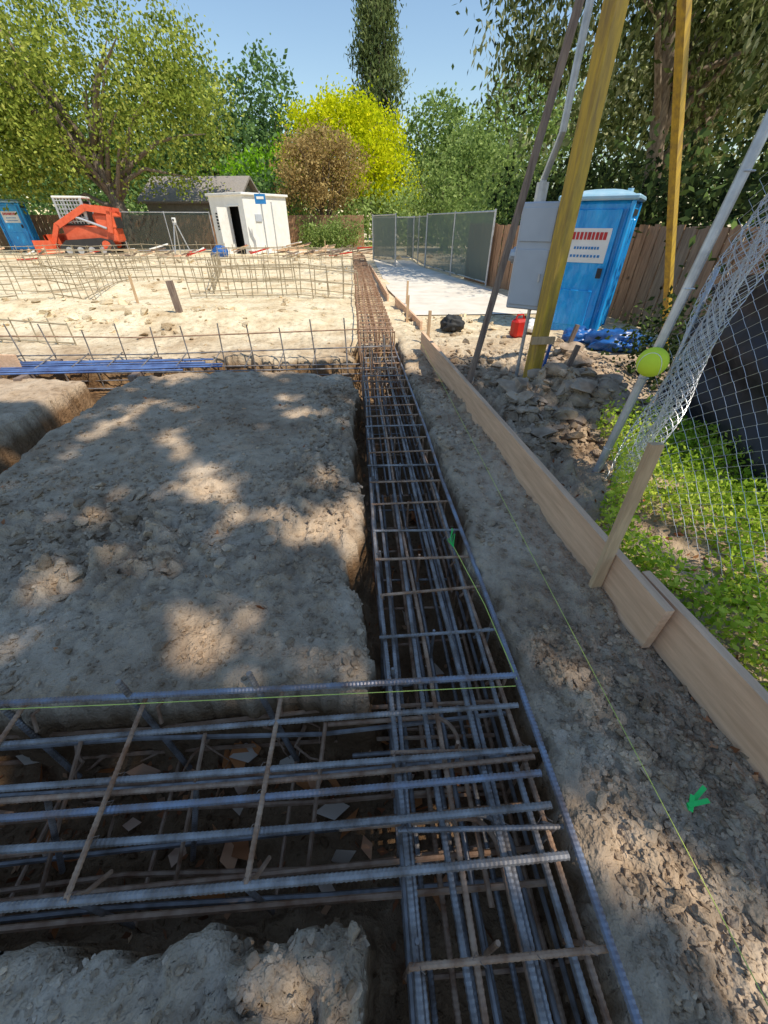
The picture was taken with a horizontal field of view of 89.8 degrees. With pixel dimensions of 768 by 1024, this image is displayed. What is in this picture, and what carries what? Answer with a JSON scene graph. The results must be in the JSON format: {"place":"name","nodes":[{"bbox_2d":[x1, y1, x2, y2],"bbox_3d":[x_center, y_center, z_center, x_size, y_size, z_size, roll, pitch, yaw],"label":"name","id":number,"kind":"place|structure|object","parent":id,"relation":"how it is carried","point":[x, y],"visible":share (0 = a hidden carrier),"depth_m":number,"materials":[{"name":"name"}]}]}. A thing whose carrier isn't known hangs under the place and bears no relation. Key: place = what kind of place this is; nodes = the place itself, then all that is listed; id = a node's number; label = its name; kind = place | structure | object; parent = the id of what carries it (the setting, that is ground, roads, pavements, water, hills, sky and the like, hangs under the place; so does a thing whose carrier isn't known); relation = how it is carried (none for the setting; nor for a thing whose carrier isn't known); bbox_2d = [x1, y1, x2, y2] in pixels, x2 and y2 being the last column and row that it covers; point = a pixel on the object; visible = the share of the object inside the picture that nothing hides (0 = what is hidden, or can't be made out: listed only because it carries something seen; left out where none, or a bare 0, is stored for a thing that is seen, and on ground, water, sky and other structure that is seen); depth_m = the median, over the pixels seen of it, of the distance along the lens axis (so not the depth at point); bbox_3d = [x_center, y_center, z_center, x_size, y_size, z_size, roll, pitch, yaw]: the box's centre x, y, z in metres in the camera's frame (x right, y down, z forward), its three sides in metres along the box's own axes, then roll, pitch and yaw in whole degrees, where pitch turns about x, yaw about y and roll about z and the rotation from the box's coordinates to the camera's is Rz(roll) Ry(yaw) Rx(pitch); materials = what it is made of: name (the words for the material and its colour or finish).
{"place":"outdoors","nodes":[
{"label":"outdoors","id":0,"kind":"place"},
{"bbox_2d":[0,0,765,222],"label":"sky","id":1,"kind":"structure","parent":0,"point":[315,33],"materials":[{"name":"blue"}]},
{"bbox_2d":[0,223,767,1023],"bbox_3d":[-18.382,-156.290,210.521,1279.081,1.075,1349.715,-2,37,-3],"label":"ground","id":2,"kind":"structure","parent":0,"point":[38,411],"depth_m":1.99,"materials":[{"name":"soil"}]},
{"bbox_2d":[0,354,21,366],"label":"footing form board","id":3,"kind":"object","parent":2,"relation":"on","point":[7,360],"visible":0.6,"depth_m":5.11,"materials":[{"name":"brown wood"}]},
{"bbox_2d":[0,199,39,251],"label":"portable toilet","id":4,"kind":"object","parent":2,"relation":"on","point":[18,229],"visible":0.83,"depth_m":25.27,"materials":[{"name":"blue plastic"}]},
{"bbox_2d":[0,205,34,248],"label":"door","id":5,"kind":"structure","parent":4,"relation":"in","point":[18,234],"depth_m":25.34,"materials":[{"name":"blue plastic"}]},
{"bbox_2d":[0,61,59,214],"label":"deciduous tree","id":6,"kind":"object","parent":2,"relation":"on","point":[14,192],"visible":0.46,"depth_m":23.37,"materials":[{"name":"green plant"}]},
{"bbox_2d":[0,42,139,219],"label":"background tree","id":7,"kind":"object","parent":2,"relation":"on","point":[87,135],"visible":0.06,"depth_m":40.56,"materials":[{"name":"green plant"}]},
{"bbox_2d":[32,196,126,254],"bbox_3d":[-18.525,-17.290,23.310,4.755,2.802,2.625,-7,38,-9],"label":"compact track loader","id":8,"kind":"object","parent":2,"relation":"on","point":[83,223],"visible":0.86,"depth_m":22.88,"materials":[{"name":"orange metal"}]},
{"bbox_2d":[0,357,222,380],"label":"blue rebar bundle","id":9,"kind":"object","parent":2,"relation":"on","point":[58,366],"visible":0.96,"depth_m":5.18,"materials":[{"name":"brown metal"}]},
{"bbox_2d":[0,0,246,248],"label":"deciduous tree","id":10,"kind":"object","parent":2,"relation":"on","point":[67,134],"visible":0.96,"depth_m":22.25,"materials":[{"name":"green plant"}]},
{"bbox_2d":[55,53,202,212],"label":"background tree","id":11,"kind":"object","parent":2,"relation":"on","point":[166,158],"visible":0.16,"depth_m":41.81,"materials":[{"name":"green plant"}]},
{"bbox_2d":[128,276,138,303],"bbox_3d":[-5.912,-5.148,9.169,0.065,0.801,0.045,-2,37,-3],"label":"survey stake","id":12,"kind":"object","parent":2,"relation":"on","point":[133,289],"visible":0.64,"depth_m":9.09,"materials":[{"name":"brown wood"}]},
{"bbox_2d":[0,138,317,242],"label":"hedge","id":13,"kind":"object","parent":2,"relation":"on","point":[104,197],"visible":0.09,"depth_m":32.36,"materials":[{"name":"green plant"}]},
{"bbox_2d":[121,211,215,251],"bbox_3d":[-14.046,-18.259,25.139,5.534,2.150,0.065,-8,38,-11],"label":"screened fence","id":14,"kind":"object","parent":2,"relation":"on","point":[142,228],"visible":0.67,"depth_m":25.07,"materials":[{"name":"grey"}]},
{"bbox_2d":[165,280,182,312],"bbox_3d":[-3.880,-3.914,7.198,0.140,0.706,0.100,-2,37,-3],"label":"wooden post","id":15,"kind":"object","parent":2,"relation":"on","point":[174,296],"visible":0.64,"depth_m":7.11,"materials":[{"name":"brown wood"}]},
{"bbox_2d":[0,242,358,345],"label":"distant rebar mats","id":16,"kind":"object","parent":2,"relation":"on","point":[213,282],"visible":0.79,"depth_m":11.51,"materials":[{"name":"brown metal"}]},
{"bbox_2d":[171,218,189,253],"bbox_3d":[-12.231,-16.537,23.139,0.885,1.818,1.020,-2,37,-3],"label":"survey tripod","id":17,"kind":"object","parent":2,"relation":"on","point":[174,222],"visible":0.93,"depth_m":22.97,"materials":[{"name":"white paint"}]},
{"bbox_2d":[0,215,363,249],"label":"wooden fence","id":18,"kind":"object","parent":2,"relation":"on","point":[43,225],"visible":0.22,"depth_m":28.00,"materials":[{"name":"brown wood"}]},
{"bbox_2d":[0,241,372,259],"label":"lumber pile","id":19,"kind":"object","parent":2,"relation":"on","point":[334,251],"visible":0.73,"depth_m":21.68,"materials":[{"name":"brown wood"}]},
{"bbox_2d":[0,318,396,388],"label":"back cross rebar cage","id":20,"kind":"object","parent":2,"relation":"on","point":[218,352],"visible":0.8,"depth_m":5.50,"materials":[{"name":"metal"}]},
{"bbox_2d":[146,184,252,239],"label":"walls","id":21,"kind":"structure","parent":2,"relation":"on","point":[192,207],"depth_m":28.89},
{"bbox_2d":[136,176,258,203],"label":"roof","id":22,"kind":"structure","parent":21,"relation":"on","point":[236,183],"depth_m":28.80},
{"bbox_2d":[74,716,328,788],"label":"cut roots","id":23,"kind":"object","parent":2,"relation":"on","point":[82,761],"visible":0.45,"depth_m":1.78,"materials":[{"name":"brown wood"}]},
{"bbox_2d":[147,40,268,177],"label":"background tree","id":24,"kind":"object","parent":2,"relation":"on","point":[235,142],"visible":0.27,"depth_m":42.79,"materials":[{"name":"green plant"}]},
{"bbox_2d":[211,245,227,256],"bbox_3d":[-9.450,-14.931,22.060,0.963,0.604,0.777,-2,37,-3],"label":"blue bag","id":25,"kind":"object","parent":2,"relation":"on","point":[220,252],"visible":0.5,"depth_m":21.89,"materials":[{"name":"blue plastic"}]},
{"bbox_2d":[0,505,471,983],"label":"stones","id":26,"kind":"object","parent":2,"relation":"on","point":[232,852],"visible":0.38,"depth_m":1.75,"materials":[{"name":"grey stone"}]},
{"bbox_2d":[205,192,291,253],"bbox_3d":[-8.656,-18.246,24.440,3.240,2.970,4.445,21,42,26],"label":"white site cabin","id":27,"kind":"object","parent":2,"relation":"on","point":[237,219],"visible":0.88,"depth_m":23.66,"materials":[{"name":"paint"}]},
{"bbox_2d":[214,212,219,230],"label":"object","id":28,"kind":"structure","parent":27,"relation":"in","point":[216,216],"depth_m":23.88,"materials":[{"name":"white paint"}]},
{"bbox_2d":[216,205,237,253],"bbox_3d":[-9.133,-16.918,23.145,1.005,2.405,0.850,21,42,26],"label":"door","id":29,"kind":"structure","parent":27,"relation":"in","point":[222,212],"depth_m":23.22,"materials":[{"name":"white paint"}]},
{"bbox_2d":[191,119,325,234],"bbox_3d":[-10.186,-32.032,37.733,15.327,9.302,9.946,-2,37,-3],"label":"background tree","id":30,"kind":"object","parent":2,"relation":"on","point":[252,162],"visible":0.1,"depth_m":35.65,"materials":[{"name":"green plant"}]},
{"bbox_2d":[215,32,306,214],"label":"background tree","id":31,"kind":"object","parent":2,"relation":"on","point":[262,124],"visible":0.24,"depth_m":44.14,"materials":[{"name":"green plant"}]},
{"bbox_2d":[254,191,268,254],"bbox_3d":[-7.031,-16.857,22.569,0.600,3.000,0.116,-5,37,-7],"label":"site sign","id":32,"kind":"object","parent":2,"relation":"on","point":[260,199],"visible":1,"depth_m":21.92,"materials":[{"name":"metal"}]},
{"bbox_2d":[0,671,569,933],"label":"cross rebar cage","id":33,"kind":"object","parent":2,"relation":"on","point":[88,899],"visible":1,"depth_m":1.43,"materials":[{"name":"metal"}]},
{"bbox_2d":[0,686,513,709],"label":"string line","id":34,"kind":"object","parent":33,"relation":"attached to","point":[255,698],"visible":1,"depth_m":1.54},
{"bbox_2d":[260,116,388,223],"bbox_3d":[-4.518,-23.382,27.821,8.680,7.262,6.492,-11,38,-14],"label":"bronze tree","id":35,"kind":"object","parent":2,"relation":"on","point":[315,177],"visible":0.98,"depth_m":26.49,"materials":[{"name":"brown plant"}]},
{"bbox_2d":[294,212,368,249],"bbox_3d":[-3.961,-20.380,27.863,5.782,2.409,3.182,-2,37,-3],"label":"shrub border","id":36,"kind":"object","parent":2,"relation":"on","point":[322,233],"visible":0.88,"depth_m":27.64,"materials":[{"name":"green plant"}]},
{"bbox_2d":[270,73,428,228],"bbox_3d":[-2.502,-28.538,32.005,13.143,10.606,9.042,-2,37,-3],"label":"yellow green tree","id":37,"kind":"object","parent":2,"relation":"on","point":[354,117],"visible":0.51,"depth_m":30.09,"materials":[{"name":"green plant"}]},
{"bbox_2d":[353,255,394,355],"bbox_3d":[-0.714,-7.914,13.046,0.592,0.370,17.613,-2,37,-3],"label":"distant footing cage","id":38,"kind":"object","parent":2,"relation":"on","point":[360,261],"visible":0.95,"depth_m":8.23,"materials":[{"name":"metal"}]},
{"bbox_2d":[343,0,415,229],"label":"weeping conifer","id":39,"kind":"object","parent":2,"relation":"on","point":[377,51],"visible":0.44,"depth_m":36.48,"materials":[{"name":"green plant"}]},
{"bbox_2d":[0,385,763,1012],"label":"fallen leaves","id":40,"kind":"object","parent":2,"relation":"on","point":[300,889],"visible":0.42,"depth_m":1.73,"materials":[{"name":"brown plant"}]},
{"bbox_2d":[0,250,767,1023],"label":"soil clods","id":41,"kind":"object","parent":2,"relation":"on","point":[354,990],"visible":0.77,"depth_m":1.88,"materials":[{"name":"brown soil"}]},
{"bbox_2d":[2,86,767,232],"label":"distant trees","id":42,"kind":"object","parent":2,"relation":"on","point":[473,88],"visible":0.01,"depth_m":61.93,"materials":[{"name":"green plant"}]},
{"bbox_2d":[369,263,422,329],"bbox_3d":[-0.089,-7.080,11.970,0.258,0.200,12.410,-4,37,-5],"label":"form board","id":43,"kind":"object","parent":2,"relation":"on","point":[399,304],"visible":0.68,"depth_m":8.96,"materials":[{"name":"brown wood"}]},
{"bbox_2d":[396,216,414,259],"bbox_3d":[0.470,-14.546,20.454,2.853,1.850,0.060,28,45,32],"label":"screened fence","id":44,"kind":"object","parent":2,"relation":"on","point":[405,237],"visible":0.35,"depth_m":19.97,"materials":[{"name":"grey"}]},
{"bbox_2d":[292,173,521,246],"bbox_3d":[7.771,-25.088,32.137,30.775,5.059,7.532,-2,37,-3],"label":"hedge","id":45,"kind":"object","parent":2,"relation":"on","point":[365,209],"visible":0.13,"depth_m":30.46,"materials":[{"name":"green plant"}]},
{"bbox_2d":[406,281,408,303],"bbox_3d":[0.550,-5.131,9.231,0.065,0.701,0.045,-2,37,-3],"label":"survey stake","id":46,"kind":"object","parent":2,"relation":"on","point":[407,287],"visible":0.5,"depth_m":9.12,"materials":[{"name":"brown wood"}]},
{"bbox_2d":[406,295,409,321],"bbox_3d":[0.450,-3.802,7.464,0.065,0.701,0.045,-2,37,-3],"label":"survey stake","id":47,"kind":"object","parent":2,"relation":"on","point":[407,307],"visible":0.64,"depth_m":7.38,"materials":[{"name":"brown wood"}]},
{"bbox_2d":[408,215,426,264],"bbox_3d":[1.573,-13.657,19.273,0.060,1.850,7.160,-2,37,-3],"label":"screened fence","id":48,"kind":"object","parent":2,"relation":"on","point":[419,238],"visible":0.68,"depth_m":17.84,"materials":[{"name":"grey"}]},
{"bbox_2d":[427,310,431,336],"bbox_3d":[0.708,-2.848,6.196,0.065,0.701,0.045,-2,37,-3],"label":"survey stake","id":49,"kind":"object","parent":2,"relation":"on","point":[429,321],"visible":0.57,"depth_m":6.07,"materials":[{"name":"brown wood"}]},
{"bbox_2d":[386,64,504,212],"bbox_3d":[6.898,-35.355,39.532,14.614,12.401,11.531,-2,37,-3],"label":"deciduous tree","id":50,"kind":"object","parent":2,"relation":"on","point":[450,115],"visible":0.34,"depth_m":36.17,"materials":[{"name":"green plant"}]},
{"bbox_2d":[440,314,464,330],"bbox_3d":[1.233,-3.431,6.936,0.431,0.244,0.392,-2,37,-3],"label":"black bag","id":51,"kind":"object","parent":2,"relation":"on","point":[450,322],"visible":1,"depth_m":6.84,"materials":[{"name":"plastic"}]},
{"bbox_2d":[424,209,496,285],"bbox_3d":[2.481,-9.647,13.901,0.059,1.900,6.332,-8,38,-10],"label":"screened fence","id":52,"kind":"object","parent":2,"relation":"on","point":[459,243],"visible":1,"depth_m":13.24,"materials":[{"name":"grey"}]},
{"bbox_2d":[388,101,545,217],"bbox_3d":[5.163,-21.111,24.692,9.819,7.435,6.904,-2,37,-3],"label":"deciduous tree","id":53,"kind":"object","parent":2,"relation":"on","point":[467,147],"visible":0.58,"depth_m":23.69,"materials":[{"name":"green plant"}]},
{"bbox_2d":[328,317,642,1023],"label":"rebar cage","id":54,"kind":"object","parent":2,"relation":"on","point":[415,977],"visible":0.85,"depth_m":1.48,"materials":[{"name":"metal"}]},
{"bbox_2d":[448,529,516,678],"bbox_3d":[0.477,0.409,1.993,0.054,0.094,0.930,-7,37,-9],"label":"string line","id":55,"kind":"object","parent":54,"relation":"attached to","point":[451,543],"visible":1,"depth_m":2.03,"materials":[{"name":"yellow fabric"}]},
{"bbox_2d":[509,314,526,337],"bbox_3d":[2.310,-3.175,6.480,0.338,0.419,0.180,-15,39,-19],"label":"gas can","id":56,"kind":"object","parent":2,"relation":"on","point":[517,327],"visible":0.74,"depth_m":6.43,"materials":[{"name":"red plastic"}]},
{"bbox_2d":[422,127,615,251],"bbox_3d":[5.748,-15.593,19.765,6.162,4.576,15.912,-2,37,-3],"label":"shrub border","id":57,"kind":"object","parent":2,"relation":"on","point":[467,205],"visible":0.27,"depth_m":17.29,"materials":[{"name":"green plant"}]},
{"bbox_2d":[431,40,609,219],"bbox_3d":[11.702,-30.843,32.749,17.089,13.349,11.039,-2,37,-3],"label":"deciduous tree","id":58,"kind":"object","parent":2,"relation":"on","point":[551,127],"visible":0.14,"depth_m":30.84,"materials":[{"name":"green plant"}]},
{"bbox_2d":[527,318,534,332],"bbox_3d":[2.699,-3.335,6.862,0.502,0.202,0.412,8,38,10],"label":"white sack","id":59,"kind":"object","parent":2,"relation":"on","point":[530,325],"visible":0.19,"depth_m":6.77,"materials":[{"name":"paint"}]},
{"bbox_2d":[541,344,551,369],"bbox_3d":[1.985,-1.820,4.789,0.127,0.556,0.042,-26,44,-31],"label":"blue stake","id":60,"kind":"object","parent":2,"relation":"on","point":[547,354],"visible":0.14,"depth_m":4.71,"materials":[{"name":"blue plastic"}]},
{"bbox_2d":[420,332,674,647],"bbox_3d":[0.910,-1.056,3.849,0.042,0.270,5.327,-4,37,-6],"label":"form board","id":61,"kind":"object","parent":2,"relation":"on","point":[644,610],"visible":1,"depth_m":2.35,"materials":[{"name":"brown wood"}]},
{"bbox_2d":[423,347,767,1004],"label":"string line","id":62,"kind":"object","parent":61,"relation":"attached to","point":[637,756],"visible":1,"depth_m":1.24,"materials":[{"name":"yellow fabric"}]},
{"bbox_2d":[566,345,580,366],"bbox_3d":[2.201,-1.684,4.691,0.184,0.659,0.045,-2,37,-3],"label":"survey stake","id":63,"kind":"object","parent":2,"relation":"on","point":[576,349],"visible":0.36,"depth_m":4.55,"materials":[{"name":"brown wood"}]},
{"bbox_2d":[568,324,579,342],"bbox_3d":[2.410,-2.094,5.153,0.184,0.758,0.045,-2,37,-3],"label":"survey stake","id":64,"kind":"object","parent":2,"relation":"on","point":[574,332],"visible":0.36,"depth_m":4.98,"materials":[{"name":"brown wood"}]},
{"bbox_2d":[463,341,686,444],"bbox_3d":[1.903,-1.387,4.364,1.632,0.754,2.669,-2,37,-3],"label":"rubble pile","id":65,"kind":"object","parent":2,"relation":"on","point":[519,386],"visible":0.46,"depth_m":3.72,"materials":[{"name":"stone"}]},
{"bbox_2d":[562,326,595,342],"bbox_3d":[3.309,-2.989,6.439,0.688,0.223,0.471,-2,37,-3],"label":"blue tarp","id":66,"kind":"object","parent":2,"relation":"on","point":[582,331],"visible":0.52,"depth_m":6.34,"materials":[{"name":"blue plastic"}]},
{"bbox_2d":[467,0,691,383],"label":"temporary power pole","id":67,"kind":"object","parent":2,"relation":"on","point":[537,255],"visible":0.91,"depth_m":3.45,"materials":[{"name":"yellow paint"}]},
{"bbox_2d":[551,188,646,330],"bbox_3d":[3.543,-4.296,6.792,1.153,2.178,1.162,21,42,25],"label":"portable toilet","id":68,"kind":"object","parent":2,"relation":"on","point":[606,221],"visible":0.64,"depth_m":6.25,"materials":[{"name":"blue plastic"}]},
{"bbox_2d":[551,209,626,329],"bbox_3d":[3.257,-3.958,6.475,0.883,1.782,0.058,21,42,25],"label":"door","id":69,"kind":"structure","parent":68,"relation":"in","point":[581,284],"depth_m":6.46,"materials":[{"name":"blue plastic"}]},
{"bbox_2d":[454,0,767,248],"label":"eucalyptus tree","id":70,"kind":"object","parent":2,"relation":"on","point":[706,75],"visible":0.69,"depth_m":10.76,"materials":[{"name":"green plant"}]},
{"bbox_2d":[464,223,767,338],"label":"wooden fence","id":71,"kind":"object","parent":2,"relation":"on","point":[653,250],"visible":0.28,"depth_m":6.91,"materials":[{"name":"brown wood"}]},
{"bbox_2d":[583,328,651,352],"bbox_3d":[3.698,-2.721,6.012,1.050,0.280,0.777,-2,37,-3],"label":"blue tarp","id":72,"kind":"object","parent":2,"relation":"on","point":[602,343],"visible":0.67,"depth_m":5.88,"materials":[{"name":"blue plastic"}]},
{"bbox_2d":[483,0,763,214],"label":"oak tree","id":73,"kind":"object","parent":2,"relation":"on","point":[636,90],"visible":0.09,"depth_m":15.61,"materials":[{"name":"green plant"}]},
{"bbox_2d":[485,21,767,334],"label":"shrub border","id":74,"kind":"object","parent":2,"relation":"on","point":[651,207],"visible":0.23,"depth_m":7.45,"materials":[{"name":"green plant"}]},
{"bbox_2d":[588,442,664,587],"bbox_3d":[1.128,0.114,1.869,0.060,0.971,0.058,-2,37,-3],"label":"wooden stake","id":75,"kind":"object","parent":2,"relation":"on","point":[643,473],"visible":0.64,"depth_m":1.77,"materials":[{"name":"brown wood"}]},
{"bbox_2d":[591,272,718,393],"bbox_3d":[3.956,-1.446,3.510,2.886,1.369,4.018,-2,37,-3],"label":"dark shrub","id":76,"kind":"object","parent":2,"relation":"on","point":[674,342],"visible":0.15,"depth_m":4.55,"materials":[{"name":"green plant"}]},
{"bbox_2d":[592,109,767,622],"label":"chain link fence","id":77,"kind":"object","parent":2,"relation":"on","point":[741,176],"visible":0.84,"depth_m":2.15,"materials":[{"name":"metal"}]},
{"bbox_2d":[636,347,669,376],"bbox_3d":[1.629,-0.909,2.340,0.175,0.170,0.175,-2,37,-3],"label":"tennis ball","id":78,"kind":"object","parent":77,"relation":"attached to","point":[652,362],"visible":1,"depth_m":2.29,"materials":[{"name":"yellow fabric"}]},
{"bbox_2d":[595,389,767,690],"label":"weeds","id":79,"kind":"object","parent":2,"relation":"on","point":[752,508],"visible":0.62,"depth_m":2.32,"materials":[{"name":"green plant"}]},
{"bbox_2d":[686,785,709,811],"bbox_3d":[1.075,0.983,1.318,0.110,0.024,0.045,-14,39,-18],"label":"green ribbon marker","id":80,"kind":"object","parent":2,"relation":"on","point":[693,802],"visible":1,"depth_m":1.31,"materials":[{"name":"green plastic"}]},
{"bbox_2d":[641,571,767,786],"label":"form board","id":81,"kind":"object","parent":2,"relation":"on","point":[728,691],"visible":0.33,"depth_m":1.52,"materials":[{"name":"brown wood"}]},
{"bbox_2d":[653,267,767,486],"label":"black silt screen","id":82,"kind":"object","parent":2,"relation":"on","point":[741,335],"visible":0.58,"depth_m":3.00,"materials":[{"name":"black fabric"}]},
{"bbox_2d":[686,0,767,160],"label":"eucalyptus tree","id":83,"kind":"object","parent":2,"relation":"on","point":[747,45],"visible":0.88,"depth_m":7.21,"materials":[{"name":"green plant"}]},
{"bbox_2d":[374,260,536,314],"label":"concrete path","id":84,"kind":"structure","parent":0,"point":[436,293],"depth_m":10.82,"materials":[{"name":"white concrete"}]},
{"bbox_2d":[372,213,396,266],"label":"screened gate","id":85,"kind":"structure","parent":84,"relation":"on","point":[384,226],"depth_m":17.55,"materials":[{"name":"grey"}]}
]}

